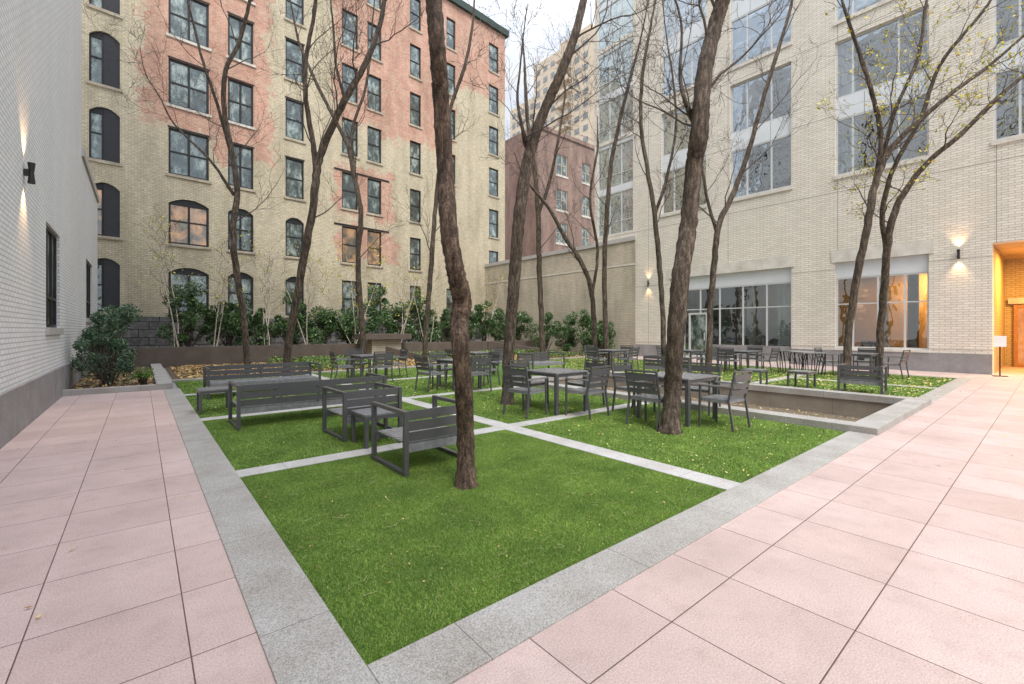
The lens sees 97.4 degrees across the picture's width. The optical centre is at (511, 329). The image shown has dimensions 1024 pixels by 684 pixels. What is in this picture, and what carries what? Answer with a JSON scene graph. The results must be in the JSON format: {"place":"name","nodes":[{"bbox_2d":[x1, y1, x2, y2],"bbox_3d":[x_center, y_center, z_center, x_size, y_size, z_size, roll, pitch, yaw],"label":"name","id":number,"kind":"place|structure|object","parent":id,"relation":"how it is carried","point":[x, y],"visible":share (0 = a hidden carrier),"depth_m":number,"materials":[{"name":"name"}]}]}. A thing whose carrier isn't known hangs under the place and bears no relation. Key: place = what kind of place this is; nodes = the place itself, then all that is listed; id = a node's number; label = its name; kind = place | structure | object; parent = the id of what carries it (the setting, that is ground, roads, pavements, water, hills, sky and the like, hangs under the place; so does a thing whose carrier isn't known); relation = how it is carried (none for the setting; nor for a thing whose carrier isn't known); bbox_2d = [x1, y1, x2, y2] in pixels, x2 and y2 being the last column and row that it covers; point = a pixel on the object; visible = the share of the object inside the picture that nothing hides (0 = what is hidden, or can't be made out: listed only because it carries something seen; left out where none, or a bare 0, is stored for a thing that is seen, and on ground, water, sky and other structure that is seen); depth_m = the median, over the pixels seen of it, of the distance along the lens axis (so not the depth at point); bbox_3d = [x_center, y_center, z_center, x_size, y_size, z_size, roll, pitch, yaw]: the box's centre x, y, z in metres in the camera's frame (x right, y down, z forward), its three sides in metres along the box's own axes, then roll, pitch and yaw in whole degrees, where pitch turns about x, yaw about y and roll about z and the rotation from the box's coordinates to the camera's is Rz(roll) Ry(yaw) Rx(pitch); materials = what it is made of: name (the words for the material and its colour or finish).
{"place":"outdoors","nodes":[
{"label":"outdoors","id":0,"kind":"place"},
{"bbox_2d":[0,0,98,448],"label":"white brick building","id":1,"kind":"structure","parent":0,"point":[48,262],"depth_m":8.23,"materials":[{"name":"brick"}]},
{"bbox_2d":[46,225,56,327],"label":"window","id":2,"kind":"structure","parent":1,"relation":"in","point":[51,239],"depth_m":9.55,"materials":[{"name":"black glass"}]},
{"bbox_2d":[69,366,154,388],"bbox_3d":[-12.303,1.440,14.027,1.700,0.001,8.500,0,0,-40],"label":"planting bed","id":3,"kind":"object","parent":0,"point":[152,381],"visible":0.2,"depth_m":12.33,"materials":[{"name":"brown soil"}]},
{"bbox_2d":[70,303,142,386],"bbox_3d":[-10.541,0.375,11.626,1.598,2.185,1.177,0,0,-14],"label":"holly bush","id":4,"kind":"object","parent":3,"relation":"on","point":[114,321],"visible":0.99,"depth_m":11.49,"materials":[{"name":"green plant"}]},
{"bbox_2d":[0,390,275,683],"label":"pavement","id":5,"kind":"structure","parent":0,"point":[138,584],"depth_m":2.91,"materials":[{"name":"pink stone"}]},
{"bbox_2d":[82,0,508,347],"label":"brick building","id":6,"kind":"structure","parent":0,"point":[140,159],"depth_m":25.71,"materials":[{"name":"beige brick"}]},
{"bbox_2d":[89,107,103,159],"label":"window","id":7,"kind":"structure","parent":6,"relation":"in","point":[96,115],"depth_m":20.50,"materials":[{"name":"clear glass"}]},
{"bbox_2d":[89,32,103,83],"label":"window","id":8,"kind":"structure","parent":6,"relation":"in","point":[96,55],"depth_m":20.50,"materials":[{"name":"clear glass"}]},
{"bbox_2d":[169,268,208,312],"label":"window","id":9,"kind":"structure","parent":6,"relation":"in","point":[195,273],"depth_m":22.93,"materials":[{"name":"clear glass"}]},
{"bbox_2d":[169,200,208,246],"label":"window","id":10,"kind":"structure","parent":6,"relation":"in","point":[194,230],"depth_m":22.89,"materials":[{"name":"glass"}]},
{"bbox_2d":[169,128,208,180],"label":"window","id":11,"kind":"structure","parent":6,"relation":"in","point":[185,159],"depth_m":22.87,"materials":[{"name":"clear glass"}]},
{"bbox_2d":[169,58,208,113],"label":"window","id":12,"kind":"structure","parent":6,"relation":"in","point":[185,70],"depth_m":22.87,"materials":[{"name":"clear glass"}]},
{"bbox_2d":[169,0,208,47],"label":"window","id":13,"kind":"structure","parent":6,"relation":"in","point":[200,11],"depth_m":22.96,"materials":[{"name":"clear glass"}]},
{"bbox_2d":[228,272,252,314],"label":"window","id":14,"kind":"structure","parent":6,"relation":"in","point":[247,282],"depth_m":24.68,"materials":[{"name":"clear glass"}]},
{"bbox_2d":[228,209,252,251],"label":"window","id":15,"kind":"structure","parent":6,"relation":"in","point":[246,223],"depth_m":24.65,"materials":[{"name":"clear glass"}]},
{"bbox_2d":[228,144,252,189],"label":"window","id":16,"kind":"structure","parent":6,"relation":"in","point":[244,160],"depth_m":24.65,"materials":[{"name":"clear glass"}]},
{"bbox_2d":[228,78,252,126],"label":"window","id":17,"kind":"structure","parent":6,"relation":"in","point":[246,95],"depth_m":24.51,"materials":[{"name":"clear glass"}]},
{"bbox_2d":[228,14,252,63],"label":"window","id":18,"kind":"structure","parent":6,"relation":"in","point":[245,51],"depth_m":24.54,"materials":[{"name":"clear glass"}]},
{"bbox_2d":[286,218,303,256],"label":"window","id":19,"kind":"structure","parent":6,"relation":"in","point":[294,227],"depth_m":26.52,"materials":[{"name":"clear glass"}]},
{"bbox_2d":[286,157,303,199],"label":"window","id":20,"kind":"structure","parent":6,"relation":"in","point":[294,168],"depth_m":26.52,"materials":[{"name":"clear glass"}]},
{"bbox_2d":[286,98,303,140],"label":"window","id":21,"kind":"structure","parent":6,"relation":"in","point":[298,133],"depth_m":26.52,"materials":[{"name":"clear glass"}]},
{"bbox_2d":[286,39,303,82],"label":"window","id":22,"kind":"structure","parent":6,"relation":"in","point":[289,44],"depth_m":26.48,"materials":[{"name":"clear glass"}]},
{"bbox_2d":[342,226,356,262],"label":"window","id":23,"kind":"structure","parent":6,"relation":"in","point":[349,235],"depth_m":28.90,"materials":[{"name":"glass"}]},
{"bbox_2d":[236,426,504,477],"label":"stone path","id":24,"kind":"structure","parent":0,"point":[294,464],"depth_m":5.17,"materials":[{"name":"stone"}]},
{"bbox_2d":[164,355,621,388],"bbox_3d":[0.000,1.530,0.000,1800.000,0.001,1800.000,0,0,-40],"label":"ground","id":25,"kind":"structure","parent":0,"point":[174,385],"depth_m":14.18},
{"bbox_2d":[63,384,155,395],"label":"garden kerb","id":26,"kind":"structure","parent":25,"relation":"on","point":[100,390],"depth_m":10.59,"materials":[{"name":"grey stone"}]},
{"bbox_2d":[94,343,366,368],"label":"retaining wall","id":27,"kind":"structure","parent":25,"relation":"on","point":[165,357],"depth_m":19.39,"materials":[{"name":"grey concrete"}]},
{"bbox_2d":[163,388,378,683],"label":"stone border","id":28,"kind":"object","parent":25,"relation":"on","point":[303,637],"visible":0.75,"depth_m":2.62,"materials":[{"name":"grey stone"}]},
{"bbox_2d":[166,354,616,379],"bbox_3d":[-3.793,1.500,22.387,21.130,0.001,6.450,0,0,-40],"label":"planting bed","id":29,"kind":"object","parent":25,"relation":"on","point":[172,373],"visible":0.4,"depth_m":16.65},
{"bbox_2d":[82,0,305,373],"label":"tree","id":30,"kind":"object","parent":29,"relation":"on","point":[225,126],"visible":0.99,"depth_m":15.29,"materials":[{"name":"brown plant"}]},
{"bbox_2d":[253,0,415,361],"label":"tree","id":31,"kind":"object","parent":29,"relation":"on","point":[350,150],"visible":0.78,"depth_m":18.96,"materials":[{"name":"brown plant"}]},
{"bbox_2d":[354,334,411,358],"bbox_3d":[-6.703,0.850,23.421,2.700,1.300,1.050,0,0,-40],"label":"stone ledge","id":32,"kind":"object","parent":29,"relation":"on","point":[378,342],"visible":0.78,"depth_m":23.12,"materials":[{"name":"brown stone"}]},
{"bbox_2d":[268,349,584,369],"bbox_3d":[-3.100,1.316,22.795,15.814,0.372,5.991,0,0,-40],"label":"ground cover","id":33,"kind":"object","parent":29,"relation":"on","point":[322,361],"visible":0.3,"depth_m":20.01,"materials":[{"name":"green plant"}]},
{"bbox_2d":[3,354,1012,642],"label":"fallen leaves","id":34,"kind":"object","parent":29,"relation":"on","point":[189,372],"visible":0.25,"depth_m":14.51,"materials":[{"name":"brown plant"}]},
{"bbox_2d":[552,312,578,351],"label":"shrub","id":35,"kind":"object","parent":29,"relation":"on","point":[570,340],"visible":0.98,"depth_m":27.84,"materials":[{"name":"green plant"}]},
{"bbox_2d":[401,340,538,353],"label":"retaining wall","id":36,"kind":"structure","parent":25,"relation":"on","point":[442,346],"depth_m":26.51,"materials":[{"name":"grey concrete"}]},
{"bbox_2d":[485,236,635,355],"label":"courtyard wall","id":37,"kind":"structure","parent":25,"relation":"on","point":[565,288],"depth_m":29.28,"materials":[{"name":"beige concrete"}]},
{"bbox_2d":[367,431,875,683],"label":"stone border","id":38,"kind":"object","parent":25,"relation":"on","point":[457,650],"visible":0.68,"depth_m":2.57,"materials":[{"name":"grey stone"}]},
{"bbox_2d":[514,371,930,435],"bbox_3d":[4.131,1.745,10.936,4.300,0.710,8.400,0,0,-40],"label":"sunken basin","id":39,"kind":"object","parent":25,"relation":"in","point":[876,414],"visible":0.3,"depth_m":9.81,"materials":[{"name":"grey concrete"}]},
{"bbox_2d":[594,0,1023,374],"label":"residential building","id":40,"kind":"structure","parent":25,"relation":"on","point":[790,238],"depth_m":18.92,"materials":[{"name":"beige brick"}]},
{"bbox_2d":[598,188,632,236],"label":"window","id":41,"kind":"structure","parent":40,"relation":"in","point":[624,222],"depth_m":26.79,"materials":[{"name":"glass"}]},
{"bbox_2d":[598,138,632,191],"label":"window","id":42,"kind":"structure","parent":40,"relation":"in","point":[622,173],"depth_m":26.85,"materials":[{"name":"glass"}]},
{"bbox_2d":[598,88,632,143],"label":"window","id":43,"kind":"structure","parent":40,"relation":"in","point":[603,117],"depth_m":27.19,"materials":[{"name":"glass"}]},
{"bbox_2d":[598,39,632,98],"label":"window","id":44,"kind":"structure","parent":40,"relation":"in","point":[604,81],"depth_m":27.13,"materials":[{"name":"glass"}]},
{"bbox_2d":[598,0,632,51],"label":"window","id":45,"kind":"structure","parent":40,"relation":"in","point":[619,5],"depth_m":27.02,"materials":[{"name":"glass"}]},
{"bbox_2d":[662,103,692,156],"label":"window","id":46,"kind":"structure","parent":40,"relation":"in","point":[667,139],"depth_m":24.12,"materials":[{"name":"glass"}]},
{"bbox_2d":[662,36,704,97],"bbox_3d":[9.051,-13.738,23.640,0.070,2.324,2.520,0,0,-40],"label":"window","id":47,"kind":"structure","parent":40,"relation":"in","point":[691,71],"depth_m":23.59,"materials":[{"name":"glass"}]},
{"bbox_2d":[662,160,705,213],"bbox_3d":[9.051,-7.438,23.640,0.070,2.324,2.520,0,0,-40],"label":"window","id":48,"kind":"structure","parent":40,"relation":"in","point":[668,204],"depth_m":24.03,"materials":[{"name":"glass"}]},
{"bbox_2d":[662,0,705,40],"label":"window","id":49,"kind":"structure","parent":40,"relation":"in","point":[683,10],"depth_m":23.89,"materials":[{"name":"glass"}]},
{"bbox_2d":[689,313,706,356],"bbox_3d":[9.501,0.245,22.962,0.120,2.250,1.000,0,0,-40],"label":"door","id":50,"kind":"structure","parent":40,"relation":"in","point":[697,321],"depth_m":23.02,"materials":[{"name":"glass"}]},
{"bbox_2d":[683,282,790,355],"bbox_3d":[10.455,-0.370,21.973,0.070,3.500,5.840,0,0,-40],"label":"window","id":51,"kind":"structure","parent":40,"relation":"in","point":[767,284],"depth_m":21.33,"materials":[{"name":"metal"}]},
{"bbox_2d":[731,134,790,197],"bbox_3d":[11.459,-7.438,20.726,0.070,2.324,2.640,0,0,-40],"label":"window","id":52,"kind":"structure","parent":40,"relation":"in","point":[772,171],"depth_m":20.57,"materials":[{"name":"glass"}]},
{"bbox_2d":[731,62,790,133],"bbox_3d":[11.459,-10.588,20.726,0.070,2.324,2.640,0,0,-40],"label":"window","id":53,"kind":"structure","parent":40,"relation":"in","point":[747,92],"depth_m":20.77,"materials":[{"name":"glass"}]},
{"bbox_2d":[731,0,790,66],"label":"window","id":54,"kind":"structure","parent":40,"relation":"in","point":[740,35],"depth_m":20.80,"materials":[{"name":"glass"}]},
{"bbox_2d":[836,93,928,174],"bbox_3d":[14.223,-7.438,17.381,0.070,2.324,2.840,0,0,-40],"label":"window","id":55,"kind":"structure","parent":40,"relation":"in","point":[842,145],"depth_m":17.62,"materials":[{"name":"glass"}]},
{"bbox_2d":[836,6,928,99],"bbox_3d":[14.223,-10.588,17.381,0.070,2.324,2.840,0,0,-40],"label":"window","id":56,"kind":"structure","parent":40,"relation":"in","point":[869,38],"depth_m":17.37,"materials":[{"name":"glass"}]},
{"bbox_2d":[836,272,928,349],"bbox_3d":[14.238,-0.700,17.393,0.070,2.840,2.840,0,0,-40],"label":"window","id":57,"kind":"structure","parent":40,"relation":"in","point":[927,273],"depth_m":16.99,"materials":[{"name":"glass"}]},
{"bbox_2d":[994,64,1023,139],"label":"window","id":58,"kind":"structure","parent":40,"relation":"in","point":[1009,118],"depth_m":14.80,"materials":[{"name":"glass"}]},
{"bbox_2d":[994,0,1023,46],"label":"window","id":59,"kind":"structure","parent":40,"relation":"in","point":[1002,17],"depth_m":14.82,"materials":[{"name":"glass"}]},
{"bbox_2d":[1014,305,1023,366],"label":"door","id":60,"kind":"structure","parent":40,"relation":"in","point":[1018,309],"depth_m":18.18,"materials":[{"name":"brown wood"}]},
{"bbox_2d":[407,364,542,381],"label":"lawn","id":61,"kind":"structure","parent":0,"point":[494,377],"depth_m":15.87,"materials":[{"name":"green plant"}]},
{"bbox_2d":[380,0,499,367],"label":"tree","id":62,"kind":"object","parent":61,"relation":"on","point":[429,286],"visible":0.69,"depth_m":17.44,"materials":[{"name":"brown plant"}]},
{"bbox_2d":[306,374,740,489],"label":"stone path","id":63,"kind":"structure","parent":0,"point":[714,481],"depth_m":5.42,"materials":[{"name":"stone"}]},
{"bbox_2d":[463,0,593,140],"label":"sky","id":64,"kind":"structure","parent":0,"point":[512,51],"materials":[{"name":"white"}]},
{"bbox_2d":[505,125,593,259],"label":"apartment building","id":65,"kind":"structure","parent":0,"point":[567,156],"depth_m":50.85,"materials":[{"name":"brown brick"}]},
{"bbox_2d":[510,23,593,144],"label":"apartment tower","id":66,"kind":"structure","parent":0,"point":[546,80],"depth_m":114.48,"materials":[{"name":"brick"}]},
{"bbox_2d":[176,358,954,665],"bbox_3d":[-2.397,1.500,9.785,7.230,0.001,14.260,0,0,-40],"label":"lawn","id":67,"kind":"structure","parent":0,"point":[401,592],"depth_m":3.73,"materials":[{"name":"green plant"}]},
{"bbox_2d":[203,362,320,398],"bbox_3d":[-5.917,1.161,10.742,2.350,0.661,0.860,0,0,-40],"label":"garden sofa","id":68,"kind":"object","parent":67,"relation":"on","point":[251,379],"visible":0.84,"depth_m":10.82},
{"bbox_2d":[228,372,385,429],"bbox_3d":[-3.465,1.161,7.774,2.350,0.661,0.860,0,0,-40],"label":"garden sofa","id":69,"kind":"object","parent":67,"relation":"on","point":[273,404],"visible":0.74,"depth_m":7.25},
{"bbox_2d":[282,0,427,375],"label":"tree","id":70,"kind":"object","parent":67,"relation":"on","point":[318,157],"visible":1,"depth_m":12.24,"materials":[{"name":"brown plant"}]},
{"bbox_2d":[322,382,401,441],"bbox_3d":[-2.200,1.161,6.588,0.850,0.661,0.860,0,0,-41],"label":"lounge chair","id":71,"kind":"object","parent":67,"relation":"on","point":[345,409],"visible":0.69,"depth_m":6.33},
{"bbox_2d":[351,407,401,448],"bbox_3d":[-1.803,1.282,5.982,0.500,0.420,0.500,0,0,-40],"label":"side table","id":72,"kind":"object","parent":67,"relation":"on","point":[365,415],"visible":0.63,"depth_m":5.87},
{"bbox_2d":[371,395,473,476],"bbox_3d":[-1.036,1.161,5.163,0.850,0.661,0.860,0,0,-40],"label":"lounge chair","id":73,"kind":"object","parent":67,"relation":"on","point":[434,431],"visible":0.86,"depth_m":4.86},
{"bbox_2d":[425,0,478,489],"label":"tree","id":74,"kind":"object","parent":67,"relation":"on","point":[466,470],"visible":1,"depth_m":4.25,"materials":[{"name":"brown plant"}]},
{"bbox_2d":[502,365,547,418],"bbox_3d":[0.222,1.056,7.927,0.584,0.881,0.577,0,0,44],"label":"patio chair","id":75,"kind":"object","parent":67,"relation":"on","point":[522,388],"visible":1,"depth_m":7.80,"materials":[{"name":"grey metal"}]},
{"bbox_2d":[525,368,587,414],"bbox_3d":[0.832,1.124,8.444,0.840,0.740,0.840,0,0,-40],"label":"patio table","id":76,"kind":"object","parent":67,"relation":"on","point":[556,373],"visible":0.91,"depth_m":8.19,"materials":[{"name":"grey metal"}]},
{"bbox_2d":[458,0,681,404],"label":"tree","id":77,"kind":"object","parent":67,"relation":"on","point":[531,142],"visible":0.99,"depth_m":9.00,"materials":[{"name":"brown plant"}]},
{"bbox_2d":[564,365,610,419],"bbox_3d":[1.324,1.056,7.848,0.584,0.881,0.577,0,0,-44],"label":"patio chair","id":78,"kind":"object","parent":67,"relation":"on","point":[591,388],"visible":1,"depth_m":7.74,"materials":[{"name":"grey metal"}]},
{"bbox_2d":[611,362,655,414],"bbox_3d":[2.225,1.056,8.264,0.584,0.881,0.577,0,0,-35],"label":"patio chair","id":79,"kind":"object","parent":67,"relation":"on","point":[619,368],"visible":0.5,"depth_m":8.31,"materials":[{"name":"grey metal"}]},
{"bbox_2d":[625,369,663,429],"bbox_3d":[2.181,1.056,7.064,0.577,0.881,0.584,0,0,-40],"label":"patio chair","id":80,"kind":"object","parent":67,"relation":"on","point":[649,395],"visible":0.77,"depth_m":6.93,"materials":[{"name":"grey metal"}]},
{"bbox_2d":[637,371,717,426],"bbox_3d":[2.782,1.124,7.591,0.950,0.740,0.950,0,0,-40],"label":"patio table","id":81,"kind":"object","parent":67,"relation":"on","point":[688,379],"visible":0.56,"depth_m":7.33,"materials":[{"name":"grey metal"}]},
{"bbox_2d":[564,0,797,434],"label":"tree","id":82,"kind":"object","parent":67,"relation":"on","point":[698,113],"visible":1,"depth_m":6.51,"materials":[{"name":"brown plant"}]},
{"bbox_2d":[681,362,721,415],"bbox_3d":[3.419,1.056,8.183,0.584,0.881,0.577,0,0,45],"label":"patio chair","id":83,"kind":"object","parent":67,"relation":"on","point":[708,389],"visible":0.48,"depth_m":8.24,"materials":[{"name":"grey metal"}]},
{"bbox_2d":[697,370,752,431],"bbox_3d":[3.288,1.056,6.939,0.584,0.881,0.577,0,0,-39],"label":"patio chair","id":84,"kind":"object","parent":67,"relation":"on","point":[729,399],"visible":0.99,"depth_m":6.84,"materials":[{"name":"grey metal"}]},
{"bbox_2d":[511,402,648,426],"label":"stone path","id":85,"kind":"structure","parent":0,"point":[548,419],"depth_m":7.74,"materials":[{"name":"stone"}]},
{"bbox_2d":[514,358,953,396],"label":"lawn","id":86,"kind":"structure","parent":0,"point":[858,390],"depth_m":13.09,"materials":[{"name":"green plant"}]},
{"bbox_2d":[477,0,604,360],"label":"tree","id":87,"kind":"object","parent":86,"relation":"on","point":[538,206],"visible":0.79,"depth_m":20.44,"materials":[{"name":"brown plant"}]},
{"bbox_2d":[479,45,647,362],"bbox_3d":[1.786,-5.091,19.146,7.177,13.266,4.601,0,0,5],"label":"tree","id":88,"kind":"object","parent":86,"relation":"on","point":[590,284],"visible":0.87,"depth_m":19.45,"materials":[{"name":"brown plant"}]},
{"bbox_2d":[577,0,684,364],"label":"tree","id":89,"kind":"object","parent":86,"relation":"on","point":[607,203],"visible":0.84,"depth_m":18.47,"materials":[{"name":"brown plant"}]},
{"bbox_2d":[600,0,745,370],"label":"tree","id":90,"kind":"object","parent":86,"relation":"on","point":[658,254],"visible":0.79,"depth_m":16.47,"materials":[{"name":"brown plant"}]},
{"bbox_2d":[596,0,852,373],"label":"tree","id":91,"kind":"object","parent":86,"relation":"on","point":[713,270],"visible":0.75,"depth_m":14.94,"materials":[{"name":"brown plant"}]},
{"bbox_2d":[837,363,886,394],"bbox_3d":[8.374,1.161,10.745,0.850,0.661,0.860,0,0,45],"label":"bench","id":92,"kind":"object","parent":86,"relation":"on","point":[874,379],"visible":0.95,"depth_m":10.51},
{"bbox_2d":[815,0,1023,374],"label":"tree","id":93,"kind":"object","parent":86,"relation":"on","point":[883,152],"visible":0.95,"depth_m":12.85,"materials":[{"name":"brown plant"}]},
{"bbox_2d":[829,0,1023,375],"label":"tree","id":94,"kind":"object","parent":86,"relation":"on","point":[887,234],"visible":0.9,"depth_m":13.26,"materials":[{"name":"brown plant"}]},
{"bbox_2d":[453,366,1023,683],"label":"pavement","id":95,"kind":"structure","parent":0,"point":[894,554],"depth_m":2.61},
{"bbox_2d":[613,356,979,377],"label":"pavement","id":96,"kind":"structure","parent":0,"point":[948,374],"depth_m":16.54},
{"label":"planting bed","id":97,"kind":"structure","parent":0,"visible":0},
{"bbox_2d":[133,202,191,346],"bbox_3d":[-14.589,-2.187,19.049,2.608,6.183,1.763,0,0,21],"label":"birch sapling","id":98,"kind":"object","parent":97,"relation":"on","point":[168,297],"visible":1,"depth_m":18.98,"materials":[{"name":"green plant"}]},
{"bbox_2d":[155,277,220,346],"bbox_3d":[-14.219,-0.709,19.802,2.433,3.353,1.692,0,0,-40],"label":"shrub","id":99,"kind":"object","parent":97,"relation":"on","point":[196,308],"visible":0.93,"depth_m":19.72,"materials":[{"name":"green plant"}]},
{"bbox_2d":[204,299,252,345],"bbox_3d":[-12.920,-0.250,20.587,1.997,2.436,2.057,0,0,-40],"label":"shrub","id":100,"kind":"object","parent":97,"relation":"on","point":[231,323],"visible":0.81,"depth_m":20.28,"materials":[{"name":"green plant"}]},
{"bbox_2d":[227,308,287,345],"bbox_3d":[-11.956,-0.066,21.350,1.695,2.064,2.340,0,0,31],"label":"shrub","id":101,"kind":"object","parent":97,"relation":"on","point":[256,321],"visible":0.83,"depth_m":21.21,"materials":[{"name":"green plant"}]},
{"bbox_2d":[274,291,316,344],"bbox_3d":[-10.764,-0.523,22.503,2.001,2.978,1.658,0,0,-40],"label":"shrub","id":102,"kind":"object","parent":97,"relation":"on","point":[302,315],"visible":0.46,"depth_m":22.30,"materials":[{"name":"green plant"}]},
{"bbox_2d":[303,306,348,343],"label":"shrub","id":103,"kind":"object","parent":97,"relation":"on","point":[327,324],"visible":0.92,"depth_m":22.90,"materials":[{"name":"green plant"}]},
{"bbox_2d":[335,308,371,343],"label":"shrub","id":104,"kind":"object","parent":97,"relation":"on","point":[349,327],"visible":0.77,"depth_m":23.94,"materials":[{"name":"green plant"}]},
{"bbox_2d":[358,285,398,333],"bbox_3d":[-7.399,-0.777,25.217,1.977,3.487,2.292,0,0,16],"label":"shrub","id":105,"kind":"object","parent":97,"relation":"on","point":[376,323],"visible":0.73,"depth_m":24.88,"materials":[{"name":"green plant"}]},
{"bbox_2d":[383,301,415,342],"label":"shrub","id":106,"kind":"object","parent":97,"relation":"on","point":[407,326],"visible":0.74,"depth_m":25.55,"materials":[{"name":"green plant"}]},
{"bbox_2d":[405,289,441,341],"bbox_3d":[-5.374,-0.741,26.802,2.032,3.411,1.696,0,0,-40],"label":"shrub","id":107,"kind":"object","parent":97,"relation":"on","point":[414,309],"visible":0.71,"depth_m":26.65,"materials":[{"name":"green plant"}]},
{"bbox_2d":[472,300,497,340],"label":"shrub","id":108,"kind":"object","parent":97,"relation":"on","point":[478,308],"visible":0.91,"depth_m":29.23,"materials":[{"name":"green plant"}]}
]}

